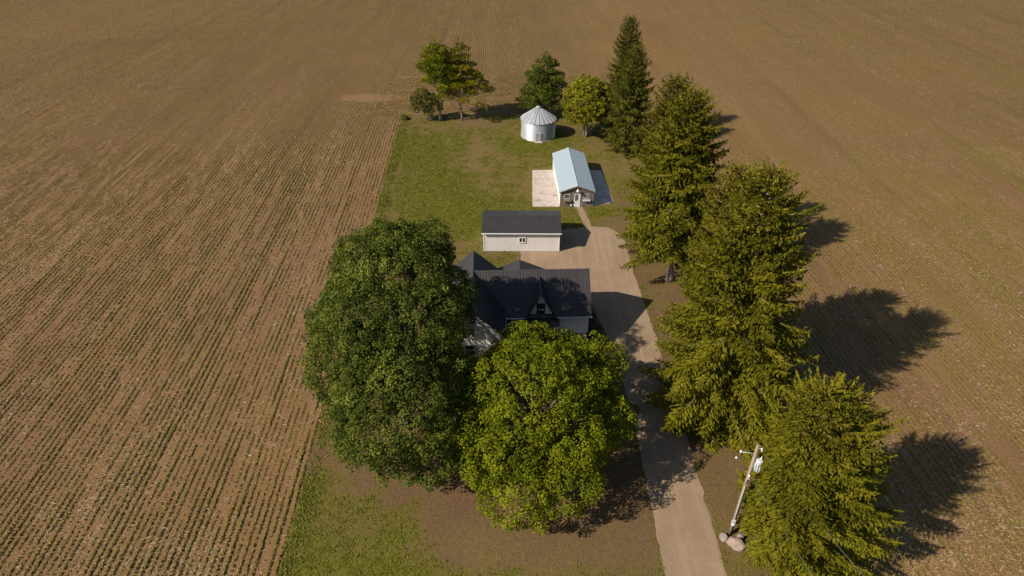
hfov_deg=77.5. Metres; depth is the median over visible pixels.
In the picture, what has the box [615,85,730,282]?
spruce tree
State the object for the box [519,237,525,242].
window
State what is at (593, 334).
shrub
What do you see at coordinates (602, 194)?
concrete slab
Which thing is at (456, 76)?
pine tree
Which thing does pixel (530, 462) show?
maple tree
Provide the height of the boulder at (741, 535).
0.654 m
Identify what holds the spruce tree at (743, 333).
on the yard ground at (612, 532)
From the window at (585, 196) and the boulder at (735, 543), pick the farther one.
the window at (585, 196)
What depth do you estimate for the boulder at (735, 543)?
47.29 m
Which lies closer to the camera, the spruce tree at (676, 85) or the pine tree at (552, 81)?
the spruce tree at (676, 85)
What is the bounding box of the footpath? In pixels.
[576,207,593,229]
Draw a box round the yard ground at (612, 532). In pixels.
[276,114,839,575]
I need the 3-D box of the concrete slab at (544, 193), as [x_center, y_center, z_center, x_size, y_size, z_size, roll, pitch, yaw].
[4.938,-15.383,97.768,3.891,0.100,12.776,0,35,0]
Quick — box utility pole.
[728,444,763,535]
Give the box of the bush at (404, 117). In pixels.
[401,115,408,120]
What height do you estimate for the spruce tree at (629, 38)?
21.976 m
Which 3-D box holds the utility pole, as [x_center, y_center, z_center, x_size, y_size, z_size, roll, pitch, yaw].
[16.327,14.749,45.626,1.722,10.000,0.588,2,35,2]
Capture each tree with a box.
[296,216,485,492]
[409,87,443,120]
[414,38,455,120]
[420,318,639,534]
[433,36,495,120]
[516,49,567,111]
[560,74,612,136]
[599,14,649,146]
[604,43,654,159]
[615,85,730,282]
[618,71,713,269]
[637,157,823,461]
[656,159,770,384]
[733,366,905,575]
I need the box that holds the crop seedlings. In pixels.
[0,0,1023,575]
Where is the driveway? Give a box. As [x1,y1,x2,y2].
[520,227,726,575]
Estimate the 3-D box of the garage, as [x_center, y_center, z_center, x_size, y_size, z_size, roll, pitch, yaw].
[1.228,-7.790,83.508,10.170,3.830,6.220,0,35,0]
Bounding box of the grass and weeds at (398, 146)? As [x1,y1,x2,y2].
[277,113,765,575]
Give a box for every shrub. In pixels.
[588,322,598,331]
[589,329,600,337]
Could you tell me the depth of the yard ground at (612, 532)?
51.63 m
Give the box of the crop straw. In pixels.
[0,0,1023,575]
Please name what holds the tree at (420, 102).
on the yard ground at (612, 532)
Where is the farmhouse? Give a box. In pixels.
[451,250,591,361]
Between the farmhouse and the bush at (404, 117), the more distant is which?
the bush at (404, 117)
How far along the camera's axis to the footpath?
89.59 m
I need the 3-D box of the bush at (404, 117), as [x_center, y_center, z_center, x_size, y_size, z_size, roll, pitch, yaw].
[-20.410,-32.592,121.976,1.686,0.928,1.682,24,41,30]
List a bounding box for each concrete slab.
[532,170,558,206]
[589,170,612,205]
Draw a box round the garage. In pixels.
[481,210,561,251]
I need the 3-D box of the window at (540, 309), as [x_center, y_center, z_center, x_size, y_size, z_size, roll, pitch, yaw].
[2.901,2.201,64.498,0.860,1.600,0.120,-1,35,-2]
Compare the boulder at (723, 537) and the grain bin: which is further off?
the grain bin
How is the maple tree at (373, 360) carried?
on the yard ground at (612, 532)
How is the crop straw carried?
on the field ground at (278, 44)
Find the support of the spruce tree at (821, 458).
on the yard ground at (612, 532)
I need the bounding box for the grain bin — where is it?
[520,106,555,142]
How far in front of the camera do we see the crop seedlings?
95.61 m
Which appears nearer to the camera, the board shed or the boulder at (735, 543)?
the boulder at (735, 543)
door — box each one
[535,133,540,140]
[574,194,580,206]
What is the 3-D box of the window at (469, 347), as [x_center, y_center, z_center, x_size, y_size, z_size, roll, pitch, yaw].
[-4.124,6.114,62.690,1.100,1.330,0.120,-1,35,-2]
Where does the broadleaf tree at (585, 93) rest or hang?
on the yard ground at (612, 532)
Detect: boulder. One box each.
[719,532,727,541]
[726,536,745,551]
[736,533,744,539]
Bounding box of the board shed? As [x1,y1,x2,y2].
[552,147,595,206]
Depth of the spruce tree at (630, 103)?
103.34 m
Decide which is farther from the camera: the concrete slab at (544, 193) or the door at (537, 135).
the door at (537, 135)
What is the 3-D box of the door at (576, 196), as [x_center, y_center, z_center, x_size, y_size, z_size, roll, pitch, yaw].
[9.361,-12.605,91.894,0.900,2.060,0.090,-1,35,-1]
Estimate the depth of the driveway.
59.65 m
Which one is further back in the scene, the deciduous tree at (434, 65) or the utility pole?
the deciduous tree at (434, 65)
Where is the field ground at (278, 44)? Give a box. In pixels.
[0,0,1023,575]
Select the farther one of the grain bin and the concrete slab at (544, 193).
the grain bin
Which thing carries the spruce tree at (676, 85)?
on the yard ground at (612, 532)
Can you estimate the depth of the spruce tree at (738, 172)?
54.17 m
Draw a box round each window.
[464,345,475,355]
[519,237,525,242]
[536,303,544,314]
[583,194,588,198]
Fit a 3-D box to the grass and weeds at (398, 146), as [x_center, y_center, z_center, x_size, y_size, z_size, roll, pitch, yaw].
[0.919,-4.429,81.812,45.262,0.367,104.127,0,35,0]

